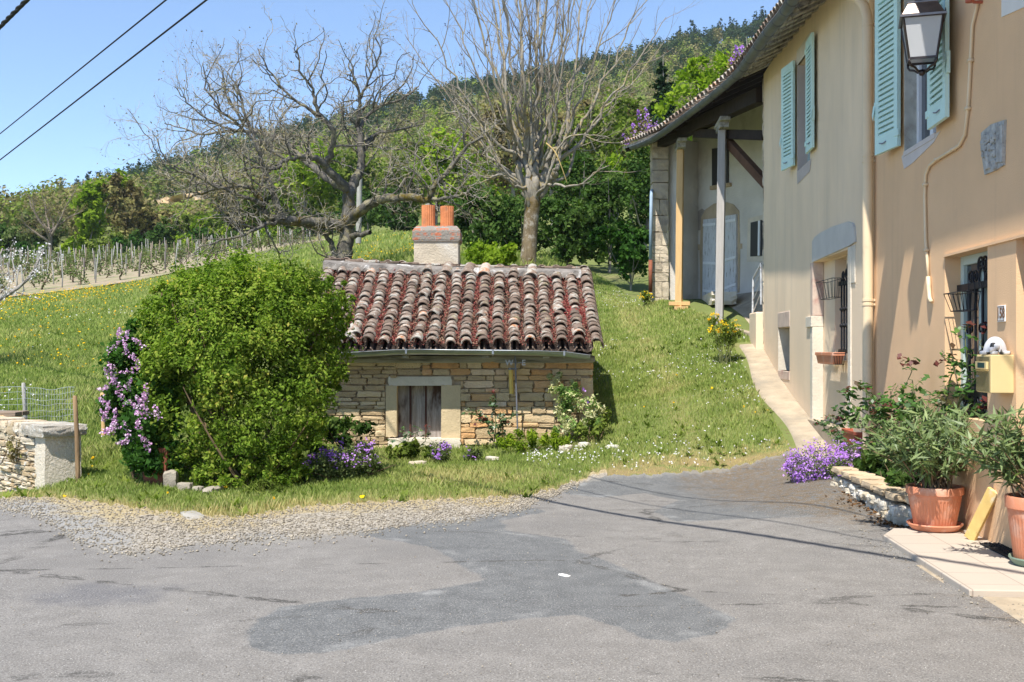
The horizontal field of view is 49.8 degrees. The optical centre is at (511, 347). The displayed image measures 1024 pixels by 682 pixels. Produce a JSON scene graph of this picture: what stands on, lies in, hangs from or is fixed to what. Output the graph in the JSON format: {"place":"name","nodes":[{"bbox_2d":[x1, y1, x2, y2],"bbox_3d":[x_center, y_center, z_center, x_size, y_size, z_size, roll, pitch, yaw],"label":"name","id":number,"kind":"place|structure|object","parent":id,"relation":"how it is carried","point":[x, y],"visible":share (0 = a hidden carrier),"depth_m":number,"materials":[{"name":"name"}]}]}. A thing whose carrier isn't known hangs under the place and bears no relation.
{"place":"outdoors","nodes":[
{"label":"outdoors","id":0,"kind":"place"},
{"bbox_2d":[0,0,29,29],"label":"overhead cable","id":1,"kind":"object","parent":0,"point":[18,8],"visible":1,"depth_m":13.43,"materials":[{"name":"black rubber"}]},
{"bbox_2d":[0,0,166,133],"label":"overhead cable","id":2,"kind":"object","parent":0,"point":[145,16],"visible":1,"depth_m":15.81,"materials":[{"name":"black rubber"}]},
{"bbox_2d":[0,0,206,159],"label":"overhead cable","id":3,"kind":"object","parent":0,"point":[165,31],"visible":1,"depth_m":15.96,"materials":[{"name":"black rubber"}]},
{"bbox_2d":[0,239,324,296],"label":"vineyard soil","id":4,"kind":"structure","parent":0,"point":[102,279],"depth_m":47.66,"materials":[{"name":"beige soil"}]},
{"bbox_2d":[151,191,208,205],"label":"cliff","id":5,"kind":"structure","parent":0,"point":[177,198],"depth_m":193.99,"materials":[{"name":"stone"}]},
{"bbox_2d":[0,469,606,552],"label":"gravel verge","id":6,"kind":"structure","parent":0,"point":[600,474],"depth_m":8.93,"materials":[{"name":"grey gravel"}]},
{"bbox_2d":[0,0,777,196],"label":"sky","id":7,"kind":"structure","parent":0,"point":[46,42],"materials":[{"name":"blue"}]},
{"bbox_2d":[0,37,796,520],"bbox_3d":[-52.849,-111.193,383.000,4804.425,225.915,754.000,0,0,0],"label":"meadow","id":8,"kind":"structure","parent":0,"point":[698,305],"depth_m":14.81,"materials":[{"name":"green plant"}]},
{"bbox_2d":[21,383,26,419],"bbox_3d":[-6.014,0.825,13.600,0.076,0.793,0.051,0,0,0],"label":"fence post","id":9,"kind":"object","parent":8,"relation":"on","point":[24,401],"visible":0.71,"depth_m":13.58,"materials":[{"name":"grey wood"}]},
{"bbox_2d":[4,386,74,421],"bbox_3d":[-6.689,0.727,13.953,6.278,0.635,0.433,0,0,45],"label":"wire fence","id":10,"kind":"object","parent":9,"relation":"attached to","point":[17,404],"visible":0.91,"depth_m":12.40,"materials":[{"name":"grey metal"}]},
{"bbox_2d":[0,239,63,308],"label":"blossoming cherry","id":11,"kind":"object","parent":8,"relation":"on","point":[12,291],"visible":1,"depth_m":20.95,"materials":[{"name":"grey plant"}]},
{"bbox_2d":[1,204,69,250],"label":"leafy tree","id":12,"kind":"object","parent":8,"relation":"on","point":[15,236],"visible":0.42,"depth_m":94.99,"materials":[{"name":"green plant"}]},
{"bbox_2d":[0,415,87,491],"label":"dry stone wall","id":13,"kind":"structure","parent":8,"relation":"on","point":[47,450],"depth_m":11.09,"materials":[{"name":"beige stone"}]},
{"bbox_2d":[1,435,21,462],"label":"wall plant","id":14,"kind":"object","parent":13,"relation":"on","point":[10,446],"depth_m":11.35,"materials":[{"name":"green plant"}]},
{"bbox_2d":[15,185,88,255],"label":"bare fruit tree","id":15,"kind":"object","parent":8,"relation":"on","point":[49,232],"visible":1,"depth_m":85.73,"materials":[{"name":"brown plant"}]},
{"bbox_2d":[58,236,84,256],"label":"hedge shrub","id":16,"kind":"object","parent":8,"relation":"on","point":[67,243],"visible":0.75,"depth_m":85.97,"materials":[{"name":"green plant"}]},
{"bbox_2d":[73,395,79,480],"bbox_3d":[-4.325,0.968,10.950,0.080,0.991,0.047,0,0,0],"label":"fence post","id":17,"kind":"object","parent":8,"relation":"on","point":[77,440],"visible":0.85,"depth_m":10.93,"materials":[{"name":"brown wood"}]},
{"bbox_2d":[71,189,105,240],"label":"leafy tree","id":18,"kind":"object","parent":8,"relation":"on","point":[89,227],"visible":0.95,"depth_m":91.37,"materials":[{"name":"green plant"}]},
{"bbox_2d":[66,168,134,238],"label":"leafy tree","id":19,"kind":"object","parent":8,"relation":"on","point":[87,185],"visible":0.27,"depth_m":103.42,"materials":[{"name":"green plant"}]},
{"bbox_2d":[85,239,116,254],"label":"hedge shrub","id":20,"kind":"object","parent":8,"relation":"on","point":[100,243],"visible":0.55,"depth_m":84.65,"materials":[{"name":"green plant"}]},
{"bbox_2d":[111,236,139,252],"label":"hedge shrub","id":21,"kind":"object","parent":8,"relation":"on","point":[122,241],"visible":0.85,"depth_m":85.92,"materials":[{"name":"green plant"}]},
{"bbox_2d":[101,172,154,239],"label":"leafy tree","id":22,"kind":"object","parent":8,"relation":"on","point":[131,204],"visible":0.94,"depth_m":99.03,"materials":[{"name":"green plant"}]},
{"bbox_2d":[92,317,195,480],"bbox_3d":[-3.663,0.530,10.932,1.164,1.691,0.801,0,0,31],"label":"lilac bush","id":23,"kind":"object","parent":8,"relation":"on","point":[135,435],"visible":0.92,"depth_m":10.78,"materials":[{"name":"green plant"}]},
{"bbox_2d":[143,448,168,484],"bbox_3d":[-3.474,1.173,10.752,0.260,0.410,0.040,3,-1,20],"label":"iron plate","id":24,"kind":"object","parent":8,"relation":"on","point":[152,480],"visible":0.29,"depth_m":10.71,"materials":[{"name":"brown metal"}]},
{"bbox_2d":[132,222,181,249],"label":"hedge shrub","id":25,"kind":"object","parent":8,"relation":"on","point":[158,233],"visible":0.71,"depth_m":87.19,"materials":[{"name":"green plant"}]},
{"bbox_2d":[140,204,183,239],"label":"leafy tree","id":26,"kind":"object","parent":8,"relation":"on","point":[155,219],"visible":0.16,"depth_m":102.89,"materials":[{"name":"green plant"}]},
{"bbox_2d":[163,470,178,487],"bbox_3d":[-3.284,1.279,10.600,0.146,0.211,0.168,0,0,-9],"label":"field stone","id":27,"kind":"object","parent":8,"relation":"on","point":[170,478],"visible":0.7,"depth_m":10.53,"materials":[{"name":"grey stone"}]},
{"bbox_2d":[161,208,231,239],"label":"leafy tree","id":28,"kind":"object","parent":8,"relation":"on","point":[189,220],"visible":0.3,"depth_m":97.18,"materials":[{"name":"green plant"}]},
{"bbox_2d":[187,225,209,244],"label":"hedge shrub","id":29,"kind":"object","parent":8,"relation":"on","point":[203,231],"visible":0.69,"depth_m":88.82,"materials":[{"name":"green plant"}]},
{"bbox_2d":[189,214,229,241],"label":"hedge shrub","id":30,"kind":"object","parent":8,"relation":"on","point":[205,225],"visible":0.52,"depth_m":90.25,"materials":[{"name":"green plant"}]},
{"bbox_2d":[210,188,258,231],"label":"leafy tree","id":31,"kind":"object","parent":8,"relation":"on","point":[228,215],"visible":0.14,"depth_m":108.42,"materials":[{"name":"green plant"}]},
{"bbox_2d":[131,236,362,488],"bbox_3d":[-2.738,0.179,11.293,2.311,2.654,2.117,0,0,0],"label":"round bush","id":32,"kind":"object","parent":8,"relation":"on","point":[269,315],"visible":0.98,"depth_m":10.86,"materials":[{"name":"green plant"}]},
{"bbox_2d":[240,477,286,496],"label":"tall grass tuft","id":33,"kind":"object","parent":8,"relation":"on","point":[261,485],"visible":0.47,"depth_m":10.28,"materials":[{"name":"green plant"}]},
{"bbox_2d":[236,176,302,236],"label":"leafy tree","id":34,"kind":"object","parent":8,"relation":"on","point":[284,197],"visible":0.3,"depth_m":87.94,"materials":[{"name":"green plant"}]},
{"bbox_2d":[78,0,506,283],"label":"walnut tree","id":35,"kind":"object","parent":8,"relation":"on","point":[346,222],"visible":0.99,"depth_m":23.94,"materials":[{"name":"grey plant"}]},
{"bbox_2d":[270,134,347,215],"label":"leafy tree","id":36,"kind":"object","parent":8,"relation":"on","point":[305,178],"visible":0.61,"depth_m":83.75,"materials":[{"name":"green plant"}]},
{"bbox_2d":[300,435,381,480],"bbox_3d":[-1.753,1.171,11.359,0.944,0.544,0.643,0,0,-32],"label":"aubretia","id":37,"kind":"object","parent":8,"relation":"on","point":[336,463],"visible":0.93,"depth_m":11.30,"materials":[{"name":"purple plant"}]},
{"bbox_2d":[305,413,376,455],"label":"leafy plant","id":38,"kind":"object","parent":8,"relation":"on","point":[345,424],"visible":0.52,"depth_m":13.28,"materials":[{"name":"green plant"}]},
{"bbox_2d":[289,462,396,481],"bbox_3d":[-1.705,1.354,11.363,0.579,0.347,1.347,0,0,34],"label":"weed patch","id":39,"kind":"object","parent":8,"relation":"on","point":[381,468],"visible":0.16,"depth_m":11.58,"materials":[{"name":"green plant"}]},
{"bbox_2d":[315,136,382,211],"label":"leafy tree","id":40,"kind":"object","parent":8,"relation":"on","point":[346,172],"visible":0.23,"depth_m":89.35,"materials":[{"name":"green plant"}]},
{"bbox_2d":[356,179,361,243],"bbox_3d":[-4.724,-4.305,34.001,0.210,2.162,0.177,0,0,0],"label":"grey pole","id":41,"kind":"object","parent":8,"relation":"on","point":[359,202],"visible":0.43,"depth_m":33.93,"materials":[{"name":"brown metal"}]},
{"bbox_2d":[335,186,385,230],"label":"dark bush","id":42,"kind":"object","parent":8,"relation":"on","point":[367,222],"visible":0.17,"depth_m":63.41,"materials":[{"name":"green plant"}]},
{"bbox_2d":[0,234,755,498],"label":"dandelions","id":43,"kind":"object","parent":8,"relation":"on","point":[361,496],"visible":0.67,"depth_m":36.14,"materials":[{"name":"yellow plant"}]},
{"bbox_2d":[0,15,766,239],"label":"hillside wood","id":44,"kind":"object","parent":8,"relation":"on","point":[681,52],"visible":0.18,"depth_m":273.12,"materials":[{"name":"green plant"}]},
{"bbox_2d":[0,301,778,514],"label":"weeds","id":45,"kind":"object","parent":8,"relation":"on","point":[156,495],"visible":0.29,"depth_m":11.56,"materials":[{"name":"green plant"}]},
{"bbox_2d":[0,290,779,471],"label":"daisies","id":46,"kind":"object","parent":8,"relation":"on","point":[602,405],"visible":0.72,"depth_m":13.54,"materials":[{"name":"white plant"}]},
{"bbox_2d":[367,187,419,232],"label":"dark bush","id":47,"kind":"object","parent":8,"relation":"on","point":[390,215],"visible":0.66,"depth_m":59.44,"materials":[{"name":"green plant"}]},
{"bbox_2d":[366,131,439,212],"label":"leafy tree","id":48,"kind":"object","parent":8,"relation":"on","point":[412,186],"visible":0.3,"depth_m":70.88,"materials":[{"name":"green plant"}]},
{"bbox_2d":[378,437,435,460],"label":"leafy plant","id":49,"kind":"object","parent":8,"relation":"on","point":[407,449],"visible":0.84,"depth_m":13.59,"materials":[{"name":"green plant"}]},
{"bbox_2d":[427,440,452,461],"bbox_3d":[-0.873,1.260,13.302,0.336,0.343,0.370,0,0,8],"label":"aubretia","id":50,"kind":"object","parent":8,"relation":"on","point":[441,453],"visible":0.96,"depth_m":13.26,"materials":[{"name":"purple plant"}]},
{"bbox_2d":[398,112,505,221],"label":"leafy tree","id":51,"kind":"object","parent":8,"relation":"on","point":[444,164],"visible":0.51,"depth_m":61.16,"materials":[{"name":"green plant"}]},
{"bbox_2d":[307,205,603,447],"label":"stone outhouse","id":52,"kind":"structure","parent":8,"relation":"on","point":[390,390],"depth_m":14.81,"materials":[{"name":"beige stone"}]},
{"bbox_2d":[328,268,591,345],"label":"roof tiles","id":53,"kind":"object","parent":52,"relation":"on","point":[582,309],"visible":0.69,"depth_m":15.31,"materials":[{"name":"brown tile"}]},
{"bbox_2d":[463,444,484,461],"bbox_3d":[-0.461,1.299,13.316,0.278,0.272,0.284,0,0,0],"label":"aubretia","id":54,"kind":"object","parent":8,"relation":"on","point":[477,454],"visible":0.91,"depth_m":13.29,"materials":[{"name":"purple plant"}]},
{"bbox_2d":[448,180,514,248],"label":"dark bush","id":55,"kind":"object","parent":8,"relation":"on","point":[494,230],"visible":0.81,"depth_m":30.62,"materials":[{"name":"green plant"}]},
{"bbox_2d":[461,238,520,265],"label":"green shrub","id":56,"kind":"object","parent":8,"relation":"on","point":[479,253],"visible":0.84,"depth_m":21.20,"materials":[{"name":"green plant"}]},
{"bbox_2d":[461,389,524,447],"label":"rose bush","id":57,"kind":"object","parent":8,"relation":"on","point":[505,421],"visible":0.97,"depth_m":14.39,"materials":[{"name":"green plant"}]},
{"bbox_2d":[455,93,543,196],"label":"leafy tree","id":58,"kind":"object","parent":8,"relation":"on","point":[504,155],"visible":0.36,"depth_m":79.21,"materials":[{"name":"green plant"}]},
{"bbox_2d":[493,177,564,251],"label":"dark bush","id":59,"kind":"object","parent":8,"relation":"on","point":[516,205],"visible":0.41,"depth_m":34.69,"materials":[{"name":"green plant"}]},
{"bbox_2d":[491,428,575,453],"bbox_3d":[0.267,1.171,13.793,1.099,0.382,0.520,0,0,10],"label":"weed patch","id":60,"kind":"object","parent":8,"relation":"on","point":[556,441],"visible":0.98,"depth_m":13.68,"materials":[{"name":"green plant"}]},
{"bbox_2d":[383,0,697,264],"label":"ash tree","id":61,"kind":"object","parent":8,"relation":"on","point":[533,184],"visible":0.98,"depth_m":25.80,"materials":[{"name":"grey plant"}]},
{"bbox_2d":[509,120,589,224],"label":"leafy tree","id":62,"kind":"object","parent":8,"relation":"on","point":[574,143],"visible":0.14,"depth_m":59.14,"materials":[{"name":"green plant"}]},
{"bbox_2d":[522,196,608,264],"bbox_3d":[1.662,-3.089,32.231,1.947,2.759,2.804,0,0,32],"label":"dark bush","id":63,"kind":"object","parent":8,"relation":"on","point":[563,218],"visible":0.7,"depth_m":31.41,"materials":[{"name":"green plant"}]},
{"bbox_2d":[546,371,605,441],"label":"variegated shrub","id":64,"kind":"object","parent":8,"relation":"on","point":[572,394],"visible":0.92,"depth_m":14.35,"materials":[{"name":"green plant"}]},
{"bbox_2d":[539,148,613,229],"bbox_3d":[2.095,-4.668,36.927,2.690,4.198,2.778,0,0,0],"label":"dark bush","id":65,"kind":"object","parent":8,"relation":"on","point":[585,166],"visible":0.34,"depth_m":36.65,"materials":[{"name":"green plant"}]},
{"bbox_2d":[572,407,611,441],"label":"leafy plant","id":66,"kind":"object","parent":8,"relation":"on","point":[597,429],"visible":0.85,"depth_m":14.05,"materials":[{"name":"green plant"}]},
{"bbox_2d":[544,98,647,199],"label":"leafy tree","id":67,"kind":"object","parent":8,"relation":"on","point":[585,102],"visible":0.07,"depth_m":68.68,"materials":[{"name":"green plant"}]},
{"bbox_2d":[569,167,639,272],"bbox_3d":[2.573,-3.268,30.977,2.047,3.628,2.252,0,0,0],"label":"dark bush","id":68,"kind":"object","parent":8,"relation":"on","point":[617,198],"visible":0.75,"depth_m":30.86,"materials":[{"name":"green plant"}]},
{"bbox_2d":[570,74,645,180],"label":"leafy tree","id":69,"kind":"object","parent":8,"relation":"on","point":[619,114],"visible":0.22,"depth_m":57.60,"materials":[{"name":"green plant"}]},
{"bbox_2d":[587,221,648,290],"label":"dark bush","id":70,"kind":"object","parent":8,"relation":"on","point":[630,256],"visible":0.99,"depth_m":27.41,"materials":[{"name":"green plant"}]},
{"bbox_2d":[594,110,650,222],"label":"leafy tree","id":71,"kind":"object","parent":8,"relation":"on","point":[615,129],"visible":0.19,"depth_m":45.76,"materials":[{"name":"green plant"}]},
{"bbox_2d":[599,141,650,249],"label":"dark bush","id":72,"kind":"object","parent":8,"relation":"on","point":[641,202],"visible":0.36,"depth_m":35.51,"materials":[{"name":"green plant"}]},
{"bbox_2d":[643,59,676,128],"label":"conifer tree","id":73,"kind":"object","parent":8,"relation":"on","point":[661,85],"visible":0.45,"depth_m":51.84,"materials":[{"name":"green plant"}]},
{"bbox_2d":[605,44,732,189],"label":"leafy tree","id":74,"kind":"object","parent":8,"relation":"on","point":[706,78],"visible":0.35,"depth_m":43.71,"materials":[{"name":"green plant"}]},
{"bbox_2d":[707,312,743,364],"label":"wallflower","id":75,"kind":"object","parent":8,"relation":"on","point":[726,334],"visible":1,"depth_m":17.18,"materials":[{"name":"yellow plant"}]},
{"bbox_2d":[620,0,868,458],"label":"tan house","id":76,"kind":"structure","parent":8,"relation":"on","point":[755,220],"depth_m":15.68,"materials":[{"name":"paint"}]},
{"bbox_2d":[702,218,716,295],"bbox_3d":[4.231,-1.896,23.599,0.055,1.764,0.587,0,0,-19],"label":"barn door","id":77,"kind":"structure","parent":76,"relation":"in","point":[709,225],"depth_m":23.57,"materials":[{"name":"white paint"}]},
{"bbox_2d":[712,148,728,185],"bbox_3d":[4.385,-3.847,23.210,0.020,0.819,0.667,0,0,-19],"label":"upper window","id":78,"kind":"structure","parent":76,"relation":"in","point":[714,150],"depth_m":23.37,"materials":[{"name":"black glass"}]},
{"bbox_2d":[724,214,736,291],"bbox_3d":[4.511,-1.915,22.798,0.055,1.682,0.514,0,0,-19],"label":"barn door","id":79,"kind":"structure","parent":76,"relation":"in","point":[730,272],"depth_m":22.76,"materials":[{"name":"white paint"}]},
{"bbox_2d":[815,352,845,364],"bbox_3d":[3.687,0.120,12.784,0.149,0.138,0.955,0,0,4],"label":"window box","id":80,"kind":"object","parent":76,"relation":"attached to","point":[834,358],"visible":1,"depth_m":12.47,"materials":[{"name":"ceramic"}]},
{"bbox_2d":[841,428,861,444],"bbox_3d":[3.583,0.929,11.450,0.186,0.150,0.577,0,0,4],"label":"plant box","id":81,"kind":"object","parent":76,"relation":"attached to","point":[849,434],"visible":0.36,"depth_m":11.36,"materials":[{"name":"ceramic"}]},
{"bbox_2d":[778,436,861,482],"bbox_3d":[3.080,1.149,10.855,0.869,0.560,0.767,0,0,37],"label":"aubretia","id":82,"kind":"object","parent":8,"relation":"on","point":[806,465],"visible":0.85,"depth_m":10.84,"materials":[{"name":"purple plant"}]},
{"bbox_2d":[814,413,848,454],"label":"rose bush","id":83,"kind":"object","parent":8,"relation":"on","point":[832,431],"visible":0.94,"depth_m":11.56,"materials":[{"name":"green plant"}]},
{"bbox_2d":[0,449,1023,681],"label":"asphalt road","id":84,"kind":"structure","parent":0,"point":[740,568],"depth_m":6.03,"materials":[{"name":"grey asphalt"}]},
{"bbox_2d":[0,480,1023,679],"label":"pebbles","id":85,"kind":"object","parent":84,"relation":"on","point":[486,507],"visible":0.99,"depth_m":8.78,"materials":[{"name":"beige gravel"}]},
{"bbox_2d":[825,490,909,527],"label":"dead leaves","id":86,"kind":"object","parent":84,"relation":"on","point":[874,511],"visible":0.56,"depth_m":8.98,"materials":[{"name":"brown plant"}]},
{"bbox_2d":[830,466,957,527],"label":"planter wall","id":87,"kind":"structure","parent":84,"relation":"on","point":[878,494],"depth_m":9.14,"materials":[{"name":"stone"}]},
{"bbox_2d":[831,380,916,448],"bbox_3d":[3.277,0.717,9.761,0.506,0.860,0.857,0,0,-30],"label":"rose bush","id":88,"kind":"object","parent":87,"relation":"in","point":[883,411],"visible":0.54,"depth_m":9.79,"materials":[{"name":"green plant"}]},
{"bbox_2d":[853,439,920,486],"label":"leafy plant","id":89,"kind":"object","parent":87,"relation":"in","point":[870,463],"visible":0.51,"depth_m":9.67,"materials":[{"name":"green plant"}]},
{"bbox_2d":[897,321,986,486],"bbox_3d":[3.402,0.482,8.554,0.355,1.370,1.179,0,0,-10],"label":"rose bush","id":90,"kind":"object","parent":87,"relation":"on","point":[965,390],"visible":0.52,"depth_m":8.49,"materials":[{"name":"green plant"}]},
{"bbox_2d":[611,107,656,171],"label":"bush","id":91,"kind":"object","parent":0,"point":[647,126],"visible":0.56,"depth_m":25.98,"materials":[{"name":"purple plant"}]},
{"bbox_2d":[739,344,852,468],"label":"concrete path","id":92,"kind":"structure","parent":0,"point":[783,404],"depth_m":15.01,"materials":[{"name":"beige concrete"}]},
{"bbox_2d":[883,528,1023,623],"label":"terrace","id":93,"kind":"structure","parent":0,"point":[960,561],"depth_m":6.87,"materials":[{"name":"tile"}]},
{"bbox_2d":[906,482,964,532],"bbox_3d":[3.146,1.186,8.200,0.410,0.322,0.410,0,0,0],"label":"flower pot","id":94,"kind":"object","parent":93,"relation":"on","point":[935,510],"visible":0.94,"depth_m":8.05,"materials":[{"name":"ceramic"}]},
{"bbox_2d":[843,397,978,488],"bbox_3d":[3.116,0.727,8.199,1.089,0.715,1.118,0,0,-45],"label":"oleander","id":95,"kind":"object","parent":94,"relation":"in","point":[927,461],"visible":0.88,"depth_m":8.08,"materials":[{"name":"green plant"}]},
{"bbox_2d":[964,487,996,540],"bbox_3d":[3.275,1.164,7.686,0.031,0.404,0.265,0,0,-30],"label":"yellow plank","id":96,"kind":"object","parent":93,"relation":"on","point":[981,515],"visible":0.84,"depth_m":7.67,"materials":[{"name":"paint"}]},
{"bbox_2d":[980,542,1012,559],"bbox_3d":[3.369,1.339,7.143,0.371,0.018,0.830,0,0,4],"label":"door mat","id":97,"kind":"object","parent":93,"relation":"on","point":[1001,549],"depth_m":7.35,"materials":[{"name":"black rubber"}]},
{"bbox_2d":[1004,492,1023,566],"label":"flower pot","id":98,"kind":"object","parent":93,"relation":"on","point":[1015,507],"visible":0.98,"depth_m":6.80,"materials":[{"name":"ceramic"}]},
{"bbox_2d":[939,402,1023,497],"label":"oleander","id":99,"kind":"object","parent":98,"relation":"in","point":[1005,456],"visible":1,"depth_m":6.86,"materials":[{"name":"green plant"}]},
{"label":"asphalt apron","id":100,"kind":"structure","parent":0,"visible":0},
{"bbox_2d":[850,0,1023,547],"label":"peach house","id":101,"kind":"structure","parent":100,"relation":"on","point":[942,177],"depth_m":8.68,"materials":[{"name":"beige paint"}]},
{"bbox_2d":[898,0,946,75],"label":"wall lantern","id":102,"kind":"object","parent":101,"relation":"attached to","point":[920,25],"depth_m":8.29,"materials":[{"name":"metal"}]},
{"bbox_2d":[917,65,935,142],"bbox_3d":[3.585,-2.465,9.336,0.064,1.470,0.887,0,0,4],"label":"window frame","id":103,"kind":"structure","parent":101,"relation":"in","point":[922,132],"depth_m":9.70,"materials":[{"name":"grey"}]},
{"bbox_2d":[944,291,980,311],"bbox_3d":[3.414,-0.352,8.366,0.138,0.145,0.438,0,0,4],"label":"wire basket","id":104,"kind":"object","parent":101,"relation":"attached to","point":[967,309],"visible":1,"depth_m":8.36,"materials":[{"name":"metal"}]},
{"bbox_2d":[961,251,987,413],"bbox_3d":[3.526,-0.097,8.208,0.064,1.234,0.935,0,0,4],"label":"window frame","id":105,"kind":"structure","parent":101,"relation":"in","point":[968,263],"depth_m":8.49,"materials":[{"name":"grey"}]},
{"bbox_2d":[974,355,1013,392],"bbox_3d":[3.231,0.172,7.406,0.180,0.253,0.263,0,0,4],"label":"mailbox","id":106,"kind":"object","parent":101,"relation":"attached to","point":[994,373],"visible":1,"depth_m":7.28,"materials":[{"name":"beige metal"}]},
{"bbox_2d":[974,356,989,391],"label":"door","id":107,"kind":"structure","parent":106,"relation":"in","point":[982,364],"depth_m":7.39,"materials":[{"name":"metal"}]},
{"bbox_2d":[979,337,1009,354],"bbox_3d":[3.242,-0.015,7.406,0.186,0.123,0.201,0,0,4],"label":"shell ornament","id":108,"kind":"object","parent":106,"relation":"on","point":[994,345],"visible":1,"depth_m":7.34,"materials":[{"name":"white ceramic"}]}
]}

